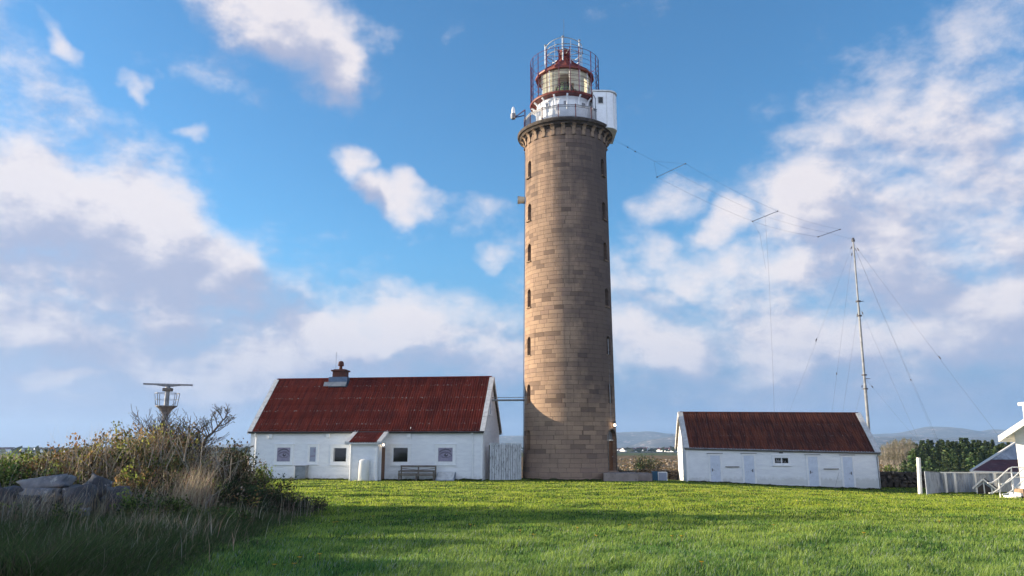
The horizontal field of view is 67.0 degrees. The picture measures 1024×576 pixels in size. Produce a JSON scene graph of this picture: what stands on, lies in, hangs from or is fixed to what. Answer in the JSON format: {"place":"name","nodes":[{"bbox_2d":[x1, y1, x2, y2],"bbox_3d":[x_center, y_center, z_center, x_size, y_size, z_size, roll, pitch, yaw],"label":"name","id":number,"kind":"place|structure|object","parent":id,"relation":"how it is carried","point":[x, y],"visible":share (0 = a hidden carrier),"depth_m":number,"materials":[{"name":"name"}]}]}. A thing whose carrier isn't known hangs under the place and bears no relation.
{"place":"outdoors","nodes":[
{"label":"outdoors","id":0,"kind":"place"},
{"bbox_2d":[0,499,345,575],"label":"rough grass","id":1,"kind":"structure","parent":0,"point":[81,554],"depth_m":11.50,"materials":[{"name":"plant"}]},
{"bbox_2d":[72,507,90,515],"bbox_3d":[-8.733,4.553,15.710,0.283,0.190,0.383,2,-12,-11],"label":"boulder","id":2,"kind":"object","parent":1,"relation":"on","point":[88,509],"visible":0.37,"depth_m":15.60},
{"bbox_2d":[106,486,131,511],"bbox_3d":[-8.461,4.531,16.626,0.494,0.563,0.553,3,-12,-15],"label":"boulder","id":3,"kind":"object","parent":1,"relation":"on","point":[117,489],"visible":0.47,"depth_m":16.43,"materials":[{"name":"stone"}]},
{"bbox_2d":[0,447,1023,575],"bbox_3d":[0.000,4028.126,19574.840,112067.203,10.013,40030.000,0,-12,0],"label":"ground","id":4,"kind":"structure","parent":0,"point":[650,454],"depth_m":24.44,"materials":[{"name":"plant"}]},
{"bbox_2d":[0,503,37,523],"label":"weed clump","id":5,"kind":"object","parent":4,"relation":"on","point":[19,508],"visible":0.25,"depth_m":15.12,"materials":[{"name":"green plant"}]},
{"bbox_2d":[0,446,41,486],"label":"bramble bush","id":6,"kind":"object","parent":4,"relation":"on","point":[4,460],"visible":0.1,"depth_m":21.43,"materials":[{"name":"green plant"}]},
{"bbox_2d":[0,457,78,486],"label":"bramble bush","id":7,"kind":"object","parent":4,"relation":"on","point":[14,470],"visible":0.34,"depth_m":19.56,"materials":[{"name":"green plant"}]},
{"bbox_2d":[13,448,74,485],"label":"bramble bush","id":8,"kind":"object","parent":4,"relation":"on","point":[27,467],"visible":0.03,"depth_m":20.53,"materials":[{"name":"green plant"}]},
{"bbox_2d":[19,441,85,478],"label":"bramble bush","id":9,"kind":"object","parent":4,"relation":"on","point":[45,454],"visible":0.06,"depth_m":20.77,"materials":[{"name":"green plant"}]},
{"bbox_2d":[0,483,109,518],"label":"dry stone wall","id":10,"kind":"structure","parent":4,"relation":"on","point":[103,498],"depth_m":16.97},
{"bbox_2d":[0,485,22,502],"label":"boulder","id":11,"kind":"object","parent":10,"relation":"on","point":[11,489],"visible":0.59,"depth_m":15.85,"materials":[{"name":"stone"}]},
{"bbox_2d":[10,494,46,512],"bbox_3d":[-9.922,4.439,15.909,0.570,0.397,0.546,2,-12,-11],"label":"boulder","id":12,"kind":"object","parent":10,"relation":"on","point":[37,497],"visible":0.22,"depth_m":15.73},
{"bbox_2d":[18,487,61,502],"bbox_3d":[-9.843,4.329,16.165,0.765,0.306,0.564,0,-12,0],"label":"boulder","id":13,"kind":"object","parent":10,"relation":"on","point":[44,491],"visible":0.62,"depth_m":15.98,"materials":[{"name":"stone"}]},
{"bbox_2d":[16,474,76,489],"bbox_3d":[-9.940,4.164,16.498,1.020,0.406,0.569,1,-12,-5],"label":"boulder","id":14,"kind":"object","parent":10,"relation":"on","point":[62,481],"visible":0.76,"depth_m":16.29,"materials":[{"name":"stone"}]},
{"bbox_2d":[62,484,98,508],"bbox_3d":[-9.082,4.381,16.227,0.727,0.546,0.650,3,-12,-15],"label":"boulder","id":15,"kind":"object","parent":10,"relation":"on","point":[76,489],"visible":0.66,"depth_m":16.01,"materials":[{"name":"stone"}]},
{"bbox_2d":[83,473,113,499],"bbox_3d":[-9.062,4.337,16.878,0.532,0.578,0.600,-10,-15,41],"label":"boulder","id":16,"kind":"object","parent":10,"relation":"on","point":[102,482],"visible":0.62,"depth_m":16.77,"materials":[{"name":"stone"}]},
{"bbox_2d":[35,501,88,525],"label":"weed clump","id":17,"kind":"object","parent":4,"relation":"on","point":[62,511],"visible":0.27,"depth_m":15.08,"materials":[{"name":"green plant"}]},
{"bbox_2d":[24,450,117,484],"bbox_3d":[-11.129,5.011,19.752,3.188,1.703,1.826,-5,-12,22],"label":"bramble bush","id":18,"kind":"object","parent":4,"relation":"on","point":[86,479],"visible":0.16,"depth_m":19.63,"materials":[{"name":"green plant"}]},
{"bbox_2d":[41,421,170,479],"bbox_3d":[-10.937,4.875,21.013,2.120,2.505,3.135,-9,-14,36],"label":"bramble bush","id":19,"kind":"object","parent":4,"relation":"on","point":[81,450],"visible":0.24,"depth_m":20.51,"materials":[{"name":"green plant"}]},
{"bbox_2d":[59,416,242,482],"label":"bramble canes","id":20,"kind":"object","parent":19,"relation":"on","point":[184,456],"visible":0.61,"depth_m":19.95,"materials":[{"name":"brown plant"}]},
{"bbox_2d":[103,465,157,500],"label":"bramble bush","id":21,"kind":"object","parent":4,"relation":"on","point":[123,479],"visible":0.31,"depth_m":17.94,"materials":[{"name":"green plant"}]},
{"bbox_2d":[109,485,161,521],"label":"weed clump","id":22,"kind":"object","parent":4,"relation":"on","point":[128,500],"visible":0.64,"depth_m":15.94,"materials":[{"name":"green plant"}]},
{"bbox_2d":[95,420,180,471],"bbox_3d":[-10.636,5.041,21.975,2.610,2.722,2.388,0,-12,0],"label":"bramble bush","id":23,"kind":"object","parent":4,"relation":"on","point":[152,432],"visible":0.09,"depth_m":21.91,"materials":[{"name":"green plant"}]},
{"bbox_2d":[108,463,189,507],"bbox_3d":[-8.935,5.051,19.067,2.501,1.505,1.415,0,-12,0],"label":"bramble bush","id":24,"kind":"object","parent":4,"relation":"on","point":[155,479],"visible":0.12,"depth_m":18.87,"materials":[{"name":"green plant"}]},
{"bbox_2d":[99,425,201,495],"bbox_3d":[-9.377,4.752,19.953,2.516,2.423,1.344,4,-12,-17],"label":"bramble bush","id":25,"kind":"object","parent":4,"relation":"on","point":[151,465],"visible":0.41,"depth_m":19.96,"materials":[{"name":"green plant"}]},
{"bbox_2d":[130,402,196,442],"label":"bare shrub","id":26,"kind":"object","parent":4,"relation":"on","point":[151,419],"visible":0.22,"depth_m":22.93,"materials":[{"name":"brown plant"}]},
{"bbox_2d":[139,491,193,516],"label":"weed clump","id":27,"kind":"object","parent":4,"relation":"on","point":[169,502],"visible":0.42,"depth_m":16.79,"materials":[{"name":"green plant"}]},
{"bbox_2d":[143,383,192,429],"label":"radar tower","id":28,"kind":"structure","parent":4,"relation":"on","point":[167,389],"depth_m":98.96,"materials":[{"name":"grey metal"}]},
{"bbox_2d":[0,421,353,573],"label":"shrubs","id":29,"kind":"object","parent":4,"relation":"on","point":[191,495],"visible":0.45,"depth_m":17.34,"materials":[{"name":"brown plant"}]},
{"bbox_2d":[136,482,221,510],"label":"undergrowth","id":30,"kind":"object","parent":4,"relation":"on","point":[174,491],"visible":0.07,"depth_m":18.77,"materials":[{"name":"green plant"}]},
{"bbox_2d":[150,422,215,484],"bbox_3d":[-9.830,5.262,22.724,1.967,2.692,2.996,8,-14,-33],"label":"bramble bush","id":31,"kind":"object","parent":4,"relation":"on","point":[180,435],"visible":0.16,"depth_m":22.22,"materials":[{"name":"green plant"}]},
{"bbox_2d":[162,407,228,475],"bbox_3d":[-9.462,4.597,22.568,1.932,2.148,1.770,-10,-15,39],"label":"bare shrub","id":32,"kind":"object","parent":4,"relation":"on","point":[199,437],"visible":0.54,"depth_m":22.42,"materials":[{"name":"brown plant"}]},
{"bbox_2d":[164,505,254,522],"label":"weed clump","id":33,"kind":"object","parent":4,"relation":"on","point":[232,512],"visible":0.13,"depth_m":16.78,"materials":[{"name":"green plant"}]},
{"bbox_2d":[193,404,235,464],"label":"leaning shrub","id":34,"kind":"object","parent":4,"relation":"on","point":[219,411],"visible":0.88,"depth_m":23.38,"materials":[{"name":"brown plant"}]},
{"bbox_2d":[170,467,266,494],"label":"undergrowth","id":35,"kind":"object","parent":4,"relation":"on","point":[238,480],"visible":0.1,"depth_m":21.02,"materials":[{"name":"green plant"}]},
{"bbox_2d":[184,475,261,508],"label":"undergrowth","id":36,"kind":"object","parent":4,"relation":"on","point":[234,495],"visible":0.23,"depth_m":19.39,"materials":[{"name":"green plant"}]},
{"bbox_2d":[199,437,260,488],"bbox_3d":[-8.682,5.734,23.769,2.132,2.250,1.917,9,-15,-39],"label":"bramble bush","id":37,"kind":"object","parent":4,"relation":"on","point":[238,459],"visible":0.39,"depth_m":23.72,"materials":[{"name":"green plant"}]},
{"bbox_2d":[196,483,270,507],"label":"undergrowth","id":38,"kind":"object","parent":4,"relation":"on","point":[247,492],"visible":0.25,"depth_m":19.88,"materials":[{"name":"green plant"}]},
{"bbox_2d":[214,498,281,514],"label":"bush","id":39,"kind":"object","parent":4,"relation":"on","point":[264,507],"visible":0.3,"depth_m":19.23,"materials":[{"name":"green plant"}]},
{"bbox_2d":[227,464,276,487],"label":"bramble bush","id":40,"kind":"object","parent":4,"relation":"on","point":[260,474],"visible":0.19,"depth_m":25.00,"materials":[{"name":"green plant"}]},
{"bbox_2d":[242,459,271,478],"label":"bramble bush","id":41,"kind":"object","parent":4,"relation":"on","point":[258,467],"visible":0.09,"depth_m":33.31,"materials":[{"name":"green plant"}]},
{"bbox_2d":[246,473,297,500],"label":"bramble bush","id":42,"kind":"object","parent":4,"relation":"on","point":[281,485],"visible":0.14,"depth_m":24.13,"materials":[{"name":"green plant"}]},
{"bbox_2d":[256,490,305,511],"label":"bush","id":43,"kind":"object","parent":4,"relation":"on","point":[283,497],"visible":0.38,"depth_m":21.26,"materials":[{"name":"green plant"}]},
{"bbox_2d":[254,485,312,508],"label":"bush","id":44,"kind":"object","parent":4,"relation":"on","point":[287,493],"visible":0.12,"depth_m":22.43,"materials":[{"name":"green plant"}]},
{"bbox_2d":[294,465,308,478],"bbox_3d":[-14.702,12.877,53.928,0.869,0.979,0.520,-2,-12,8],"label":"utility cabinet","id":45,"kind":"object","parent":4,"relation":"on","point":[301,471],"visible":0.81,"depth_m":53.73,"materials":[{"name":"grey metal"}]},
{"bbox_2d":[274,494,330,513],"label":"bush","id":46,"kind":"object","parent":4,"relation":"on","point":[316,505],"visible":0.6,"depth_m":21.45,"materials":[{"name":"green plant"}]},
{"bbox_2d":[358,459,368,480],"bbox_3d":[-9.928,12.167,51.703,0.786,1.458,0.290,-2,-12,8],"label":"bathtub","id":47,"kind":"object","parent":4,"relation":"on","point":[363,473],"visible":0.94,"depth_m":51.58,"materials":[{"name":"ceramic"}]},
{"bbox_2d":[247,352,501,480],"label":"keepers house","id":48,"kind":"structure","parent":4,"relation":"on","point":[340,423],"depth_m":54.80,"materials":[{"name":"white paint"},{"name":"red rusted corrugated metal"},{"name":"grey wood"}]},
{"bbox_2d":[273,445,293,464],"bbox_3d":[-16.143,11.773,54.671,1.402,1.385,0.075,-2,-12,8],"label":"window","id":49,"kind":"structure","parent":48,"relation":"in","point":[282,456],"depth_m":54.65,"materials":[{"name":"white"}]},
{"bbox_2d":[306,445,318,464],"bbox_3d":[-14.022,11.697,54.363,0.930,1.449,0.125,-2,-12,8],"label":"window","id":50,"kind":"structure","parent":48,"relation":"in","point":[312,450],"depth_m":54.36,"materials":[{"name":"white"}]},
{"bbox_2d":[329,444,349,465],"bbox_3d":[-12.051,11.666,54.087,1.495,1.461,0.125,-2,-12,8],"label":"window","id":51,"kind":"structure","parent":48,"relation":"in","point":[339,453],"depth_m":54.09,"materials":[{"name":"white"}]},
{"bbox_2d":[389,445,410,465],"bbox_3d":[-7.717,11.539,53.499,1.581,1.482,0.125,-2,-12,8],"label":"window","id":52,"kind":"structure","parent":48,"relation":"in","point":[400,455],"depth_m":53.50,"materials":[{"name":"white"}]},
{"bbox_2d":[435,445,455,465],"bbox_3d":[-4.579,11.439,53.076,1.575,1.453,0.125,-2,-12,8],"label":"window","id":53,"kind":"structure","parent":48,"relation":"in","point":[445,455],"depth_m":53.07,"materials":[{"name":"white"}]},
{"bbox_2d":[398,465,436,480],"bbox_3d":[-6.421,12.545,52.416,2.512,1.020,0.710,-2,-12,8],"label":"park bench","id":54,"kind":"object","parent":4,"relation":"on","point":[416,475],"visible":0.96,"depth_m":52.56,"materials":[{"name":"grey wood"}]},
{"bbox_2d":[435,472,455,480],"bbox_3d":[-4.492,12.860,52.377,1.261,0.789,0.770,-2,-12,8],"label":"cellar hatch","id":55,"kind":"object","parent":4,"relation":"on","point":[445,476],"visible":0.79,"depth_m":52.32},
{"bbox_2d":[0,445,891,453],"bbox_3d":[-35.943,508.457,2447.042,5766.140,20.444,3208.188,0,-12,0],"label":"shelter belts","id":56,"kind":"object","parent":4,"relation":"on","point":[627,449],"visible":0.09,"depth_m":1274.32,"materials":[{"name":"plant"}]},
{"bbox_2d":[489,443,520,479],"bbox_3d":[-0.476,12.219,53.799,2.432,2.817,0.230,5,-13,-25],"label":"board fence","id":57,"kind":"object","parent":4,"relation":"on","point":[504,461],"visible":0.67,"depth_m":53.75,"materials":[{"name":"grey wood"}]},
{"bbox_2d":[198,459,897,471],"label":"heath scrub","id":58,"kind":"object","parent":4,"relation":"on","point":[880,463],"visible":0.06,"depth_m":325.35,"materials":[{"name":"brown plant"}]},
{"bbox_2d":[203,458,896,471],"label":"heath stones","id":59,"kind":"object","parent":4,"relation":"on","point":[631,462],"visible":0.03,"depth_m":338.25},
{"bbox_2d":[511,35,618,479],"bbox_3d":[4.011,-3.700,59.359,8.239,37.040,7.580,0,-12,0],"label":"lighthouse","id":60,"kind":"object","parent":4,"relation":"on","point":[566,138],"visible":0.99,"depth_m":56.16,"materials":[{"name":"stone"}]},
{"bbox_2d":[492,397,522,400],"bbox_3d":[-0.495,8.215,57.166,3.033,0.315,0.140,0,-12,-2],"label":"overhead pipe","id":61,"kind":"object","parent":60,"relation":"attached to","point":[507,399],"visible":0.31,"depth_m":57.12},
{"bbox_2d":[607,428,617,471],"bbox_3d":[6.947,11.428,54.569,0.378,3.036,1.470,-7,-14,31],"label":"door","id":62,"kind":"structure","parent":60,"relation":"in","point":[609,442],"depth_m":54.84,"materials":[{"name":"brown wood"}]},
{"bbox_2d":[618,142,849,389],"bbox_3d":[18.834,-0.586,63.303,23.993,21.316,1.095,4,-12,-20],"label":"wire antenna","id":63,"kind":"object","parent":60,"relation":"hanging from","point":[740,216],"visible":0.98,"depth_m":64.63,"materials":[{"name":"metal"}]},
{"bbox_2d":[273,478,881,489],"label":"wall foot grass","id":64,"kind":"structure","parent":4,"relation":"on","point":[556,479],"depth_m":53.27,"materials":[{"name":"plant"}]},
{"bbox_2d":[603,472,637,480],"bbox_3d":[7.418,13.225,52.992,2.288,1.120,2.936,-1,-12,5],"label":"entrance landing","id":65,"kind":"object","parent":4,"relation":"on","point":[620,476],"visible":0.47,"depth_m":51.69,"materials":[{"name":"concrete"}]},
{"bbox_2d":[310,483,939,525],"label":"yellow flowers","id":66,"kind":"object","parent":4,"relation":"on","point":[724,490],"visible":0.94,"depth_m":36.11,"materials":[{"name":"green plant"}]},
{"bbox_2d":[631,453,646,470],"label":"heath bush","id":67,"kind":"object","parent":4,"relation":"on","point":[635,467],"visible":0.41,"depth_m":146.43,"materials":[{"name":"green plant"}]},
{"bbox_2d":[635,456,651,470],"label":"heath bush","id":68,"kind":"object","parent":4,"relation":"on","point":[644,466],"visible":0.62,"depth_m":126.57,"materials":[{"name":"green plant"}]},
{"bbox_2d":[638,473,651,480],"bbox_3d":[9.115,13.432,53.850,1.093,1.060,2.413,-1,-12,5],"label":"entrance step","id":69,"kind":"object","parent":4,"relation":"on","point":[644,476],"visible":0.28,"depth_m":52.73,"materials":[{"name":"concrete"}]},
{"bbox_2d":[618,468,678,479],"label":"dry stone wall","id":70,"kind":"structure","parent":4,"relation":"on","point":[672,474],"depth_m":61.47,"materials":[{"name":"stone"}]},
{"bbox_2d":[648,456,663,468],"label":"heath bush","id":71,"kind":"object","parent":4,"relation":"on","point":[657,466],"visible":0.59,"depth_m":135.82,"materials":[{"name":"green plant"}]},
{"bbox_2d":[651,471,667,480],"bbox_3d":[10.472,13.377,54.950,1.060,0.700,0.465,0,-12,0],"label":"notice box","id":72,"kind":"object","parent":4,"relation":"on","point":[657,475],"visible":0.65,"depth_m":54.74,"materials":[{"name":"blue plastic"}]},
{"bbox_2d":[675,412,880,488],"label":"storage shed","id":73,"kind":"structure","parent":4,"relation":"on","point":[814,449],"depth_m":55.10,"materials":[{"name":"white paint"}]},
{"bbox_2d":[707,453,722,481],"bbox_3d":[14.475,12.815,54.953,1.097,2.126,0.130,-1,-12,6],"label":"door","id":74,"kind":"structure","parent":73,"relation":"in","point":[715,462],"depth_m":54.97,"materials":[{"name":"paint"}]},
{"bbox_2d":[740,453,756,483],"bbox_3d":[16.778,12.780,54.685,1.108,2.171,0.130,-1,-12,6],"label":"door","id":75,"kind":"structure","parent":73,"relation":"in","point":[748,462],"depth_m":54.71,"materials":[{"name":"paint"}]},
{"bbox_2d":[771,455,791,465],"bbox_3d":[19.009,12.171,54.547,1.332,0.754,0.130,-1,-12,6],"label":"window","id":76,"kind":"structure","parent":73,"relation":"in","point":[778,460],"depth_m":54.56,"materials":[{"name":"white"}]},
{"bbox_2d":[804,454,820,485],"bbox_3d":[21.112,12.763,54.176,1.062,2.170,0.130,-1,-12,6],"label":"door","id":77,"kind":"structure","parent":73,"relation":"in","point":[813,476],"depth_m":54.20,"materials":[{"name":"paint"}]},
{"bbox_2d":[840,455,855,486],"bbox_3d":[23.442,12.767,53.910,0.892,2.174,0.114,-1,-12,6],"label":"door","id":78,"kind":"structure","parent":73,"relation":"in","point":[847,461],"depth_m":53.92,"materials":[{"name":"paint"}]},
{"bbox_2d":[879,446,884,471],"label":"birch tree","id":79,"kind":"object","parent":4,"relation":"on","point":[881,448],"visible":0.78,"depth_m":204.18,"materials":[{"name":"beige plant"}]},
{"bbox_2d":[882,443,888,464],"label":"birch tree","id":80,"kind":"object","parent":4,"relation":"on","point":[885,453],"visible":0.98,"depth_m":193.59,"materials":[{"name":"beige plant"}]},
{"bbox_2d":[886,441,894,465],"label":"birch tree","id":81,"kind":"object","parent":4,"relation":"on","point":[891,455],"visible":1,"depth_m":195.12,"materials":[{"name":"beige plant"}]},
{"bbox_2d":[882,463,904,471],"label":"heath bush","id":82,"kind":"object","parent":4,"relation":"on","point":[886,468],"visible":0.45,"depth_m":106.71,"materials":[{"name":"green plant"}]},
{"bbox_2d":[792,238,997,485],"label":"guyed mast","id":83,"kind":"object","parent":4,"relation":"on","point":[865,388],"visible":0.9,"depth_m":66.23,"materials":[{"name":"metal"}]},
{"bbox_2d":[893,440,901,469],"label":"birch tree","id":84,"kind":"object","parent":4,"relation":"on","point":[898,455],"visible":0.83,"depth_m":196.31,"materials":[{"name":"beige plant"}]},
{"bbox_2d":[896,441,904,465],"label":"birch tree","id":85,"kind":"object","parent":4,"relation":"on","point":[900,451],"visible":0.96,"depth_m":193.46,"materials":[{"name":"beige plant"}]},
{"bbox_2d":[880,471,925,487],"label":"dry stone wall","id":86,"kind":"structure","parent":4,"relation":"on","point":[905,479],"depth_m":57.83,"materials":[{"name":"stone"}]},
{"bbox_2d":[901,460,907,471],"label":"pine tree","id":87,"kind":"object","parent":4,"relation":"on","point":[904,463],"visible":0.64,"depth_m":184.16,"materials":[{"name":"green plant"}]},
{"bbox_2d":[901,438,908,466],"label":"birch tree","id":88,"kind":"object","parent":4,"relation":"on","point":[904,451],"visible":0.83,"depth_m":192.21,"materials":[{"name":"beige plant"}]},
{"bbox_2d":[902,449,927,471],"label":"pine tree","id":89,"kind":"object","parent":4,"relation":"on","point":[911,458],"visible":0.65,"depth_m":145.98,"materials":[{"name":"green plant"}]},
{"bbox_2d":[916,457,922,493],"bbox_3d":[25.343,11.785,48.113,0.370,2.422,0.260,0,-12,0],"label":"pole","id":90,"kind":"object","parent":4,"relation":"on","point":[919,475],"visible":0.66,"depth_m":48.05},
{"bbox_2d":[925,457,938,471],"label":"pine tree","id":91,"kind":"object","parent":4,"relation":"on","point":[930,465],"visible":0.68,"depth_m":165.40,"materials":[{"name":"green plant"}]},
{"bbox_2d":[933,452,942,471],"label":"pine tree","id":92,"kind":"object","parent":4,"relation":"on","point":[936,460],"visible":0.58,"depth_m":185.27,"materials":[{"name":"green plant"}]},
{"bbox_2d":[938,453,959,471],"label":"pine tree","id":93,"kind":"object","parent":4,"relation":"on","point":[947,463],"visible":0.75,"depth_m":160.62,"materials":[{"name":"green plant"}]},
{"bbox_2d":[949,448,960,469],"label":"pine tree","id":94,"kind":"object","parent":4,"relation":"on","point":[952,453],"visible":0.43,"depth_m":195.43,"materials":[{"name":"green plant"}]},
{"bbox_2d":[955,455,962,471],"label":"pine tree","id":95,"kind":"object","parent":4,"relation":"on","point":[958,465],"visible":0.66,"depth_m":186.45,"materials":[{"name":"green plant"}]},
{"bbox_2d":[955,448,964,465],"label":"pine tree","id":96,"kind":"object","parent":4,"relation":"on","point":[957,451],"visible":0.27,"depth_m":196.15,"materials":[{"name":"green plant"}]},
{"bbox_2d":[960,454,967,471],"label":"pine tree","id":97,"kind":"object","parent":4,"relation":"on","point":[963,461],"visible":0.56,"depth_m":182.48,"materials":[{"name":"green plant"}]},
{"bbox_2d":[924,471,1012,493],"bbox_3d":[28.782,12.848,49.569,7.801,2.307,1.537,5,-12,-21],"label":"corrugated fence","id":98,"kind":"object","parent":4,"relation":"on","point":[945,482],"visible":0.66,"depth_m":50.08,"materials":[{"name":"grey metal"}]},
{"bbox_2d":[960,452,979,471],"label":"pine tree","id":99,"kind":"object","parent":4,"relation":"on","point":[970,459],"visible":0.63,"depth_m":163.60,"materials":[{"name":"green plant"}]},
{"bbox_2d":[976,453,982,463],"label":"pine tree","id":100,"kind":"object","parent":4,"relation":"on","point":[979,458],"visible":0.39,"depth_m":187.10,"materials":[{"name":"green plant"}]},
{"bbox_2d":[972,478,996,493],"bbox_3d":[29.719,12.437,48.609,1.302,0.933,1.578,-8,-14,34],"label":"dog kennel","id":101,"kind":"object","parent":4,"relation":"on","point":[982,486],"visible":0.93,"depth_m":48.11,"materials":[{"name":"wood"}]},
{"bbox_2d":[978,484,991,493],"bbox_3d":[29.350,12.475,48.063,0.720,0.600,0.016,-8,-14,34],"label":"doorway","id":102,"kind":"structure","parent":101,"relation":"in","point":[980,489],"depth_m":48.06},
{"bbox_2d":[982,450,987,460],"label":"pine tree","id":103,"kind":"object","parent":4,"relation":"on","point":[984,454],"visible":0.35,"depth_m":194.47,"materials":[{"name":"green plant"}]},
{"bbox_2d":[969,442,1020,487],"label":"outbuilding","id":104,"kind":"structure","parent":4,"relation":"on","point":[1004,459],"depth_m":56.00,"materials":[{"name":"white paint"}]},
{"bbox_2d":[988,467,1023,497],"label":"entrance stairs","id":105,"kind":"structure","parent":4,"relation":"on","point":[1018,492],"depth_m":43.28,"materials":[{"name":"wood"}]},
{"bbox_2d":[998,419,1023,485],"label":"white house","id":106,"kind":"structure","parent":4,"relation":"on","point":[1015,433],"depth_m":44.34,"materials":[{"name":"paint"}]},
{"bbox_2d":[0,0,1023,446],"label":"sky","id":107,"kind":"structure","parent":0,"point":[227,199],"materials":[{"name":"blue"}]},
{"bbox_2d":[205,427,1005,447],"bbox_3d":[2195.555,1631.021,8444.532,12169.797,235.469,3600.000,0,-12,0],"label":"hills","id":108,"kind":"structure","parent":0,"point":[625,439],"depth_m":7661.78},
{"bbox_2d":[617,435,1012,447],"bbox_3d":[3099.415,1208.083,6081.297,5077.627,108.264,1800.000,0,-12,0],"label":"hills","id":109,"kind":"structure","parent":0,"point":[667,442],"depth_m":5643.44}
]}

